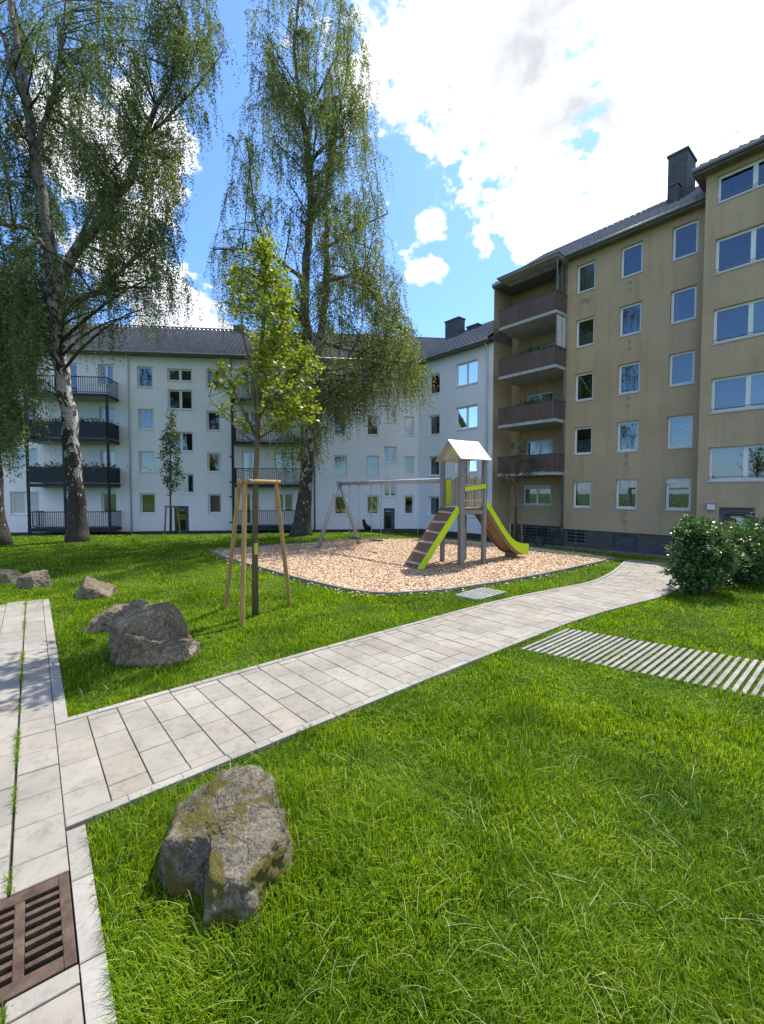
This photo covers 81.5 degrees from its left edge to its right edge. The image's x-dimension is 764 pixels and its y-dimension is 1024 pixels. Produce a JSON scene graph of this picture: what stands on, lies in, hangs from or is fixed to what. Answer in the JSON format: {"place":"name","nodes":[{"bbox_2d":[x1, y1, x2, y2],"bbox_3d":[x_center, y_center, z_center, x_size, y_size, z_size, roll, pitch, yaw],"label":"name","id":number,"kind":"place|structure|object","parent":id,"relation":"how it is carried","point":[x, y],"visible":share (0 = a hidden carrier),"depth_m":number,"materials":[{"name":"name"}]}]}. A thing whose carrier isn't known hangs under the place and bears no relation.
{"place":"outdoors","nodes":[
{"label":"outdoors","id":0,"kind":"place"},
{"bbox_2d":[0,599,117,1023],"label":"path","id":1,"kind":"structure","parent":0,"point":[40,855],"depth_m":2.96,"materials":[{"name":"grey concrete"}]},
{"bbox_2d":[0,872,76,1007],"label":"drain grate","id":2,"kind":"object","parent":1,"relation":"in","point":[42,905],"visible":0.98,"depth_m":1.97,"materials":[{"name":"metal"}]},
{"bbox_2d":[55,560,676,829],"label":"cross path","id":3,"kind":"structure","parent":0,"point":[232,714],"depth_m":4.35,"materials":[{"name":"grey concrete"}]},
{"bbox_2d":[0,524,763,1023],"bbox_3d":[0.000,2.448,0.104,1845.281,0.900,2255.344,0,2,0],"label":"lawn","id":4,"kind":"structure","parent":0,"point":[638,682],"depth_m":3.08,"materials":[{"name":"plant"}]},
{"bbox_2d":[0,569,22,583],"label":"rock","id":5,"kind":"object","parent":4,"relation":"on","point":[7,576],"visible":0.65,"depth_m":9.86,"materials":[{"name":"grey stone"}]},
{"bbox_2d":[0,68,58,545],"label":"birch tree","id":6,"kind":"object","parent":4,"relation":"on","point":[15,354],"visible":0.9,"depth_m":15.53,"materials":[{"name":"green plant"}]},
{"bbox_2d":[15,569,52,588],"bbox_3d":[-7.443,1.528,9.462,0.559,0.556,0.473,1,2,12],"label":"rock","id":7,"kind":"object","parent":4,"relation":"on","point":[33,579],"visible":0.62,"depth_m":9.38,"materials":[{"name":"grey stone"}]},
{"bbox_2d":[43,599,116,1023],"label":"kerb","id":8,"kind":"structure","parent":4,"relation":"on","point":[87,919],"depth_m":2.09,"materials":[{"name":"concrete"}]},
{"bbox_2d":[73,576,117,599],"bbox_3d":[-5.639,1.556,8.595,0.924,0.597,0.595,0,2,-10],"label":"rock","id":9,"kind":"object","parent":4,"relation":"on","point":[90,588],"visible":0.65,"depth_m":8.48,"materials":[{"name":"grey stone"}]},
{"bbox_2d":[82,603,128,633],"bbox_3d":[-4.102,1.659,6.623,1.342,0.490,0.752,0,2,0],"label":"rock","id":10,"kind":"object","parent":4,"relation":"on","point":[101,621],"visible":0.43,"depth_m":6.42,"materials":[{"name":"grey stone"}]},
{"bbox_2d":[0,0,236,542],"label":"birch tree","id":11,"kind":"object","parent":4,"relation":"on","point":[110,192],"visible":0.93,"depth_m":16.86,"materials":[{"name":"green plant"}]},
{"bbox_2d":[108,600,201,667],"bbox_3d":[-2.773,1.633,5.443,1.159,0.968,0.831,0,2,4],"label":"rock","id":12,"kind":"object","parent":4,"relation":"on","point":[143,633],"visible":0.77,"depth_m":5.26,"materials":[{"name":"grey stone"}]},
{"bbox_2d":[156,409,184,533],"bbox_3d":[-12.294,-2.266,25.862,1.519,7.561,3.370,-1,3,-27],"label":"young tree","id":13,"kind":"object","parent":4,"relation":"on","point":[171,485],"visible":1,"depth_m":25.71,"materials":[{"name":"green plant"}]},
{"bbox_2d":[164,506,180,534],"bbox_3d":[-12.218,0.607,26.252,1.064,1.968,0.918,0,2,0],"label":"tree stake frame","id":14,"kind":"object","parent":4,"relation":"on","point":[171,519],"visible":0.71,"depth_m":25.86,"materials":[{"name":"brown wood"}]},
{"bbox_2d":[0,322,444,535],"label":"apartment building","id":15,"kind":"structure","parent":4,"relation":"on","point":[122,414],"depth_m":29.36,"materials":[{"name":"white paint"}]},
{"bbox_2d":[9,448,37,471],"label":"window","id":16,"kind":"structure","parent":15,"relation":"in","point":[32,462],"depth_m":28.39,"materials":[{"name":"clear glass"}]},
{"bbox_2d":[11,492,39,513],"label":"window","id":17,"kind":"structure","parent":15,"relation":"in","point":[19,499],"depth_m":28.43,"materials":[{"name":"clear glass"}]},
{"bbox_2d":[97,364,113,385],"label":"window","id":18,"kind":"structure","parent":15,"relation":"in","point":[106,366],"depth_m":28.66,"materials":[{"name":"white glass"}]},
{"bbox_2d":[100,407,114,423],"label":"window","id":19,"kind":"structure","parent":15,"relation":"in","point":[102,409],"depth_m":28.85,"materials":[{"name":"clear glass"}]},
{"bbox_2d":[101,450,115,467],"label":"window","id":20,"kind":"structure","parent":15,"relation":"in","point":[103,452],"depth_m":29.00,"materials":[{"name":"clear glass"}]},
{"bbox_2d":[102,492,117,513],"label":"window","id":21,"kind":"structure","parent":15,"relation":"in","point":[104,494],"depth_m":29.13,"materials":[{"name":"clear glass"}]},
{"bbox_2d":[136,367,152,387],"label":"window","id":22,"kind":"structure","parent":15,"relation":"in","point":[143,382],"depth_m":29.05,"materials":[{"name":"white glass"}]},
{"bbox_2d":[139,409,153,429],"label":"window","id":23,"kind":"structure","parent":15,"relation":"in","point":[146,416],"depth_m":29.19,"materials":[{"name":"clear glass"}]},
{"bbox_2d":[138,451,155,472],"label":"window","id":24,"kind":"structure","parent":15,"relation":"in","point":[145,467],"depth_m":29.24,"materials":[{"name":"clear glass"}]},
{"bbox_2d":[139,493,155,514],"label":"window","id":25,"kind":"structure","parent":15,"relation":"in","point":[146,508],"depth_m":29.39,"materials":[{"name":"clear glass"}]},
{"bbox_2d":[168,369,191,381],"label":"window","id":26,"kind":"structure","parent":15,"relation":"in","point":[180,370],"depth_m":29.19,"materials":[{"name":"white glass"}]},
{"bbox_2d":[168,390,192,409],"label":"window","id":27,"kind":"structure","parent":15,"relation":"in","point":[180,391],"depth_m":29.27,"materials":[{"name":"clear glass"}]},
{"bbox_2d":[169,432,193,451],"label":"window","id":28,"kind":"structure","parent":15,"relation":"in","point":[181,433],"depth_m":29.41,"materials":[{"name":"clear glass"}]},
{"bbox_2d":[169,474,194,493],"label":"window","id":29,"kind":"structure","parent":15,"relation":"in","point":[182,482],"depth_m":29.52,"materials":[{"name":"white glass"}]},
{"bbox_2d":[175,506,188,533],"bbox_3d":[-13.332,0.649,29.620,0.919,2.100,0.134,0,2,-7],"label":"door","id":30,"kind":"structure","parent":15,"relation":"in","point":[183,510],"depth_m":29.63,"materials":[{"name":"clear glass"}]},
{"bbox_2d":[205,370,219,389],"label":"window","id":31,"kind":"structure","parent":15,"relation":"in","point":[208,374],"depth_m":29.56,"materials":[{"name":"white glass"}]},
{"bbox_2d":[207,411,220,431],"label":"window","id":32,"kind":"structure","parent":15,"relation":"in","point":[211,425],"depth_m":29.64,"materials":[{"name":"white glass"}]},
{"bbox_2d":[207,453,221,472],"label":"window","id":33,"kind":"structure","parent":15,"relation":"in","point":[209,471],"depth_m":29.66,"materials":[{"name":"clear glass"}]},
{"bbox_2d":[208,494,221,512],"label":"window","id":34,"kind":"structure","parent":15,"relation":"in","point":[215,500],"depth_m":29.92,"materials":[{"name":"clear glass"}]},
{"bbox_2d":[241,410,253,440],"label":"window","id":35,"kind":"structure","parent":15,"relation":"in","point":[242,414],"depth_m":29.85,"materials":[{"name":"white plastic"}]},
{"bbox_2d":[241,369,256,397],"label":"window","id":36,"kind":"structure","parent":15,"relation":"in","point":[243,373],"depth_m":29.78,"materials":[{"name":"white glass"}]},
{"bbox_2d":[242,452,258,478],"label":"window","id":37,"kind":"structure","parent":15,"relation":"in","point":[244,454],"depth_m":29.99,"materials":[{"name":"white glass"}]},
{"bbox_2d":[247,492,258,523],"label":"window","id":38,"kind":"structure","parent":15,"relation":"in","point":[250,493],"depth_m":30.13,"materials":[{"name":"white plastic"}]},
{"bbox_2d":[274,453,292,472],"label":"window","id":39,"kind":"structure","parent":15,"relation":"in","point":[277,455],"depth_m":30.31,"materials":[{"name":"clear glass"}]},
{"bbox_2d":[275,493,292,511],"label":"window","id":40,"kind":"structure","parent":15,"relation":"in","point":[286,499],"depth_m":30.45,"materials":[{"name":"clear glass"}]},
{"bbox_2d":[333,495,347,515],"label":"window","id":41,"kind":"structure","parent":15,"relation":"in","point":[336,513],"depth_m":30.84,"materials":[{"name":"clear glass"}]},
{"bbox_2d":[333,455,347,475],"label":"window","id":42,"kind":"structure","parent":15,"relation":"in","point":[340,462],"depth_m":30.79,"materials":[{"name":"clear glass"}]},
{"bbox_2d":[366,416,378,435],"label":"window","id":43,"kind":"structure","parent":15,"relation":"in","point":[368,429],"depth_m":30.87,"materials":[{"name":"clear glass"}]},
{"bbox_2d":[367,495,378,514],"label":"window","id":44,"kind":"structure","parent":15,"relation":"in","point":[375,498],"depth_m":31.17,"materials":[{"name":"clear glass"}]},
{"bbox_2d":[366,456,379,475],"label":"window","id":45,"kind":"structure","parent":15,"relation":"in","point":[372,461],"depth_m":31.05,"materials":[{"name":"clear glass"}]},
{"bbox_2d":[384,508,393,532],"bbox_3d":[0.488,0.678,31.289,0.783,1.900,0.060,0,2,-7],"label":"door","id":46,"kind":"structure","parent":15,"relation":"in","point":[388,512],"depth_m":31.25,"materials":[{"name":"grey glass"}]},
{"bbox_2d":[383,447,396,463],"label":"window","id":47,"kind":"structure","parent":15,"relation":"in","point":[389,462],"depth_m":31.05,"materials":[{"name":"white plastic"}]},
{"bbox_2d":[384,479,395,496],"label":"window","id":48,"kind":"structure","parent":15,"relation":"in","point":[389,495],"depth_m":31.15,"materials":[{"name":"white plastic"}]},
{"bbox_2d":[384,405,395,422],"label":"window","id":49,"kind":"structure","parent":15,"relation":"in","point":[389,421],"depth_m":30.93,"materials":[{"name":"white plastic"}]},
{"bbox_2d":[404,495,413,513],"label":"window","id":50,"kind":"structure","parent":15,"relation":"in","point":[408,509],"depth_m":31.41,"materials":[{"name":"white plastic"}]},
{"bbox_2d":[404,456,413,474],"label":"window","id":51,"kind":"structure","parent":15,"relation":"in","point":[405,457],"depth_m":31.27,"materials":[{"name":"white glass"}]},
{"bbox_2d":[404,417,414,436],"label":"window","id":52,"kind":"structure","parent":15,"relation":"in","point":[412,435],"depth_m":31.12,"materials":[{"name":"white glass"}]},
{"bbox_2d":[156,764,294,943],"bbox_3d":[-0.882,1.829,2.323,0.851,0.624,0.788,0,2,0],"label":"rock","id":53,"kind":"object","parent":4,"relation":"on","point":[228,844],"visible":0.81,"depth_m":2.22,"materials":[{"name":"grey stone"}]},
{"bbox_2d":[223,479,291,626],"bbox_3d":[-2.185,0.635,7.235,1.180,2.331,1.316,0,2,0],"label":"tree stake frame","id":54,"kind":"object","parent":4,"relation":"on","point":[244,482],"visible":0.95,"depth_m":7.34,"materials":[{"name":"brown wood"}]},
{"bbox_2d":[206,225,329,616],"bbox_3d":[-1.858,-1.596,7.280,1.932,6.734,3.134,-1,3,-22],"label":"maple tree","id":55,"kind":"object","parent":4,"relation":"on","point":[279,335],"visible":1,"depth_m":6.93,"materials":[{"name":"green plant"}]},
{"bbox_2d":[203,0,437,536],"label":"birch tree","id":56,"kind":"object","parent":4,"relation":"on","point":[334,129],"visible":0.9,"depth_m":19.49,"materials":[{"name":"green plant"}]},
{"bbox_2d":[362,519,370,531],"bbox_3d":[-0.975,0.993,29.948,0.790,1.072,0.440,0,2,-11],"label":"pushchair","id":57,"kind":"object","parent":4,"relation":"on","point":[366,526],"visible":0.63,"depth_m":29.80,"materials":[{"name":"fabric"}]},
{"bbox_2d":[55,560,679,830],"label":"path kerb","id":58,"kind":"structure","parent":4,"relation":"on","point":[78,820],"depth_m":4.12,"materials":[{"name":"concrete"}]},
{"bbox_2d":[210,538,616,595],"bbox_3d":[2.039,1.554,15.260,13.096,0.546,9.590,-2,3,-36],"label":"bed edging","id":59,"kind":"object","parent":4,"relation":"on","point":[452,589],"visible":0.48,"depth_m":10.14,"materials":[{"name":"grey concrete"}]},
{"bbox_2d":[206,538,621,595],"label":"wood chips","id":60,"kind":"object","parent":4,"relation":"on","point":[555,554],"visible":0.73,"depth_m":12.54,"materials":[{"name":"beige wood"}]},
{"bbox_2d":[316,478,439,547],"bbox_3d":[-0.406,0.186,14.463,1.996,2.457,5.067,-1,3,-31],"label":"swing set","id":61,"kind":"object","parent":60,"relation":"on","point":[339,484],"visible":0.94,"depth_m":15.79,"materials":[{"name":"metal"}]},
{"bbox_2d":[403,439,528,570],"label":"play tower","id":62,"kind":"structure","parent":60,"relation":"on","point":[460,487],"depth_m":12.32,"materials":[{"name":"grey wood"}]},
{"bbox_2d":[66,663,763,1023],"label":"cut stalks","id":63,"kind":"object","parent":4,"relation":"on","point":[458,877],"visible":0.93,"depth_m":2.11,"materials":[{"name":"green plant"}]},
{"bbox_2d":[415,316,512,540],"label":"apartment wing","id":64,"kind":"structure","parent":4,"relation":"on","point":[460,361],"depth_m":28.65,"materials":[{"name":"white paint"}]},
{"bbox_2d":[428,456,438,476],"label":"window","id":65,"kind":"structure","parent":64,"relation":"in","point":[434,470],"depth_m":30.34,"materials":[{"name":"white glass"}]},
{"bbox_2d":[429,496,438,516],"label":"window","id":66,"kind":"structure","parent":64,"relation":"in","point":[432,514],"depth_m":30.54,"materials":[{"name":"white glass"}]},
{"bbox_2d":[428,414,439,436],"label":"window","id":67,"kind":"structure","parent":64,"relation":"in","point":[439,414],"depth_m":30.31,"materials":[{"name":"clear glass"}]},
{"bbox_2d":[456,460,476,473],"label":"window","id":68,"kind":"structure","parent":64,"relation":"in","point":[471,465],"depth_m":27.83,"materials":[{"name":"clear glass"}]},
{"bbox_2d":[456,359,477,387],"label":"window","id":69,"kind":"structure","parent":64,"relation":"in","point":[467,373],"depth_m":27.83,"materials":[{"name":"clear glass"}]},
{"bbox_2d":[457,404,477,430],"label":"window","id":70,"kind":"structure","parent":64,"relation":"in","point":[466,416],"depth_m":27.95,"materials":[{"name":"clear glass"}]},
{"bbox_2d":[456,587,506,599],"bbox_3d":[1.935,1.597,8.646,0.955,0.042,0.544,-2,3,-44],"label":"lawn grate","id":71,"kind":"object","parent":4,"relation":"on","point":[485,593],"visible":0.98,"depth_m":8.59,"materials":[{"name":"grey concrete"}]},
{"bbox_2d":[507,505,522,542],"bbox_3d":[6.961,0.738,22.883,0.907,2.207,0.801,2,3,38],"label":"tree stake frame","id":72,"kind":"object","parent":4,"relation":"on","point":[514,506],"visible":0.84,"depth_m":22.71,"materials":[{"name":"brown wood"}]},
{"bbox_2d":[496,431,539,541],"bbox_3d":[6.932,-1.168,22.680,1.861,5.881,2.980,2,3,44],"label":"young tree","id":73,"kind":"object","parent":4,"relation":"on","point":[518,467],"visible":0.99,"depth_m":22.51,"materials":[{"name":"green plant"}]},
{"bbox_2d":[517,527,544,545],"bbox_3d":[8.205,1.352,24.700,1.736,1.022,0.552,2,3,41],"label":"bicycle","id":74,"kind":"object","parent":4,"relation":"on","point":[530,537],"visible":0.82,"depth_m":24.72,"materials":[{"name":"metal"}]},
{"bbox_2d":[534,528,562,547],"bbox_3d":[8.915,1.385,23.794,0.551,1.022,1.736,-2,3,-35],"label":"bicycle","id":75,"kind":"object","parent":4,"relation":"on","point":[543,529],"visible":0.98,"depth_m":23.87,"materials":[{"name":"metal"}]},
{"bbox_2d":[492,134,763,557],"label":"tan apartment building","id":76,"kind":"structure","parent":4,"relation":"on","point":[628,382],"depth_m":20.84,"materials":[{"name":"paint"}]},
{"bbox_2d":[524,526,549,537],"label":"cellar window","id":77,"kind":"structure","parent":76,"relation":"in","point":[539,529],"depth_m":26.54,"materials":[{"name":"metal"}]},
{"bbox_2d":[524,489,550,505],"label":"window","id":78,"kind":"structure","parent":76,"relation":"in","point":[532,497],"depth_m":26.56,"materials":[{"name":"clear glass"}]},
{"bbox_2d":[526,439,552,472],"bbox_3d":[9.421,-3.219,26.396,0.165,2.130,1.772,-2,3,-40],"label":"window","id":79,"kind":"structure","parent":76,"relation":"in","point":[531,447],"depth_m":26.72,"materials":[{"name":"white glass"}]},
{"bbox_2d":[527,391,552,421],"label":"window","id":80,"kind":"structure","parent":76,"relation":"in","point":[540,394],"depth_m":26.24,"materials":[{"name":"white glass"}]},
{"bbox_2d":[566,530,585,543],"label":"cellar window","id":81,"kind":"structure","parent":76,"relation":"in","point":[572,536],"depth_m":23.36,"materials":[{"name":"metal"}]},
{"bbox_2d":[572,426,591,455],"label":"window","id":82,"kind":"structure","parent":76,"relation":"in","point":[584,447],"depth_m":23.05,"materials":[{"name":"white glass"}]},
{"bbox_2d":[574,481,591,508],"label":"window","id":83,"kind":"structure","parent":76,"relation":"in","point":[582,489],"depth_m":23.16,"materials":[{"name":"clear glass"}]},
{"bbox_2d":[573,372,593,402],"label":"window","id":84,"kind":"structure","parent":76,"relation":"in","point":[579,378],"depth_m":23.08,"materials":[{"name":"white glass"}]},
{"bbox_2d":[575,316,594,348],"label":"window","id":85,"kind":"structure","parent":76,"relation":"in","point":[587,339],"depth_m":22.81,"materials":[{"name":"white glass"}]},
{"bbox_2d":[575,260,595,294],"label":"window","id":86,"kind":"structure","parent":76,"relation":"in","point":[586,273],"depth_m":22.69,"materials":[{"name":"clear glass"}]},
{"bbox_2d":[613,534,636,548],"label":"cellar window","id":87,"kind":"structure","parent":76,"relation":"in","point":[623,541],"depth_m":21.53,"materials":[{"name":"grey glass"}]},
{"bbox_2d":[616,479,637,509],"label":"window","id":88,"kind":"structure","parent":76,"relation":"in","point":[626,493],"depth_m":21.52,"materials":[{"name":"clear glass"}]},
{"bbox_2d":[615,420,638,452],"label":"window","id":89,"kind":"structure","parent":76,"relation":"in","point":[629,443],"depth_m":21.41,"materials":[{"name":"clear glass"}]},
{"bbox_2d":[616,361,639,395],"bbox_3d":[11.823,-6.356,21.175,0.323,1.480,1.059,-2,3,-40],"label":"window","id":90,"kind":"structure","parent":76,"relation":"in","point":[622,368],"depth_m":21.46,"materials":[{"name":"white glass"}]},
{"bbox_2d":[618,302,641,337],"bbox_3d":[11.788,-9.102,21.028,0.230,1.480,1.059,-2,3,-40],"label":"window","id":91,"kind":"structure","parent":76,"relation":"in","point":[640,303],"depth_m":21.18,"materials":[{"name":"white glass"}]},
{"bbox_2d":[619,241,642,279],"bbox_3d":[11.788,-11.850,20.912,0.230,1.480,1.059,-2,3,-40],"label":"window","id":92,"kind":"structure","parent":76,"relation":"in","point":[623,250],"depth_m":20.99,"materials":[{"name":"white glass"}]},
{"bbox_2d":[664,484,690,510],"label":"window","id":93,"kind":"structure","parent":76,"relation":"in","point":[678,496],"depth_m":19.89,"materials":[{"name":"clear glass"}]},
{"bbox_2d":[665,414,692,449],"bbox_3d":[13.218,-3.539,19.655,0.314,1.480,1.059,-2,3,-40],"label":"window","id":94,"kind":"structure","parent":76,"relation":"in","point":[680,428],"depth_m":19.76,"materials":[{"name":"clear glass"}]},
{"bbox_2d":[667,350,694,387],"bbox_3d":[13.186,-6.285,19.512,0.230,1.480,1.059,-2,3,-40],"label":"window","id":95,"kind":"structure","parent":76,"relation":"in","point":[689,352],"depth_m":19.61,"materials":[{"name":"white glass"}]},
{"bbox_2d":[670,285,696,324],"bbox_3d":[13.221,-9.034,19.426,0.323,1.480,1.059,-2,3,-40],"label":"window","id":96,"kind":"structure","parent":76,"relation":"in","point":[675,301],"depth_m":19.70,"materials":[{"name":"white glass"}]},
{"bbox_2d":[670,219,698,261],"bbox_3d":[13.186,-11.780,19.280,0.230,1.480,1.059,-2,3,-40],"label":"window","id":97,"kind":"structure","parent":76,"relation":"in","point":[697,221],"depth_m":19.35,"materials":[{"name":"white glass"}]},
{"bbox_2d":[708,444,763,481],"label":"window","id":98,"kind":"structure","parent":76,"relation":"in","point":[745,476],"depth_m":17.35,"materials":[{"name":"white glass"}]},
{"bbox_2d":[710,372,763,413],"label":"window","id":99,"kind":"structure","parent":76,"relation":"in","point":[754,381],"depth_m":17.10,"materials":[{"name":"white glass"}]},
{"bbox_2d":[711,298,763,345],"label":"window","id":100,"kind":"structure","parent":76,"relation":"in","point":[756,311],"depth_m":17.00,"materials":[{"name":"white glass"}]},
{"bbox_2d":[726,514,748,530],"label":"window","id":101,"kind":"structure","parent":76,"relation":"in","point":[739,517],"depth_m":17.57,"materials":[{"name":"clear glass"}]},
{"bbox_2d":[713,224,763,275],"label":"window","id":102,"kind":"structure","parent":76,"relation":"in","point":[753,231],"depth_m":17.07,"materials":[{"name":"white plastic"}]},
{"bbox_2d":[715,158,763,204],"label":"window","id":103,"kind":"structure","parent":76,"relation":"in","point":[756,164],"depth_m":17.01,"materials":[{"name":"white plastic"}]},
{"bbox_2d":[655,514,750,595],"bbox_3d":[6.356,0.862,8.817,1.738,1.651,1.489,0,2,0],"label":"flowering shrub","id":104,"kind":"object","parent":4,"relation":"on","point":[704,553],"visible":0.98,"depth_m":8.58,"materials":[{"name":"green plant"}]},
{"bbox_2d":[704,509,763,585],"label":"flowering shrub","id":105,"kind":"object","parent":4,"relation":"on","point":[751,534],"visible":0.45,"depth_m":9.46,"materials":[{"name":"green plant"}]},
{"bbox_2d":[727,514,763,567],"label":"flowering shrub","id":106,"kind":"object","parent":4,"relation":"on","point":[762,523],"visible":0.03,"depth_m":10.55,"materials":[{"name":"green plant"}]},
{"bbox_2d":[0,0,763,337],"label":"sky","id":107,"kind":"structure","parent":0,"point":[513,133],"materials":[{"name":"blue"}]},
{"bbox_2d":[521,628,763,696],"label":"slatted path","id":108,"kind":"structure","parent":0,"point":[690,668],"depth_m":5.35,"materials":[{"name":"concrete"}]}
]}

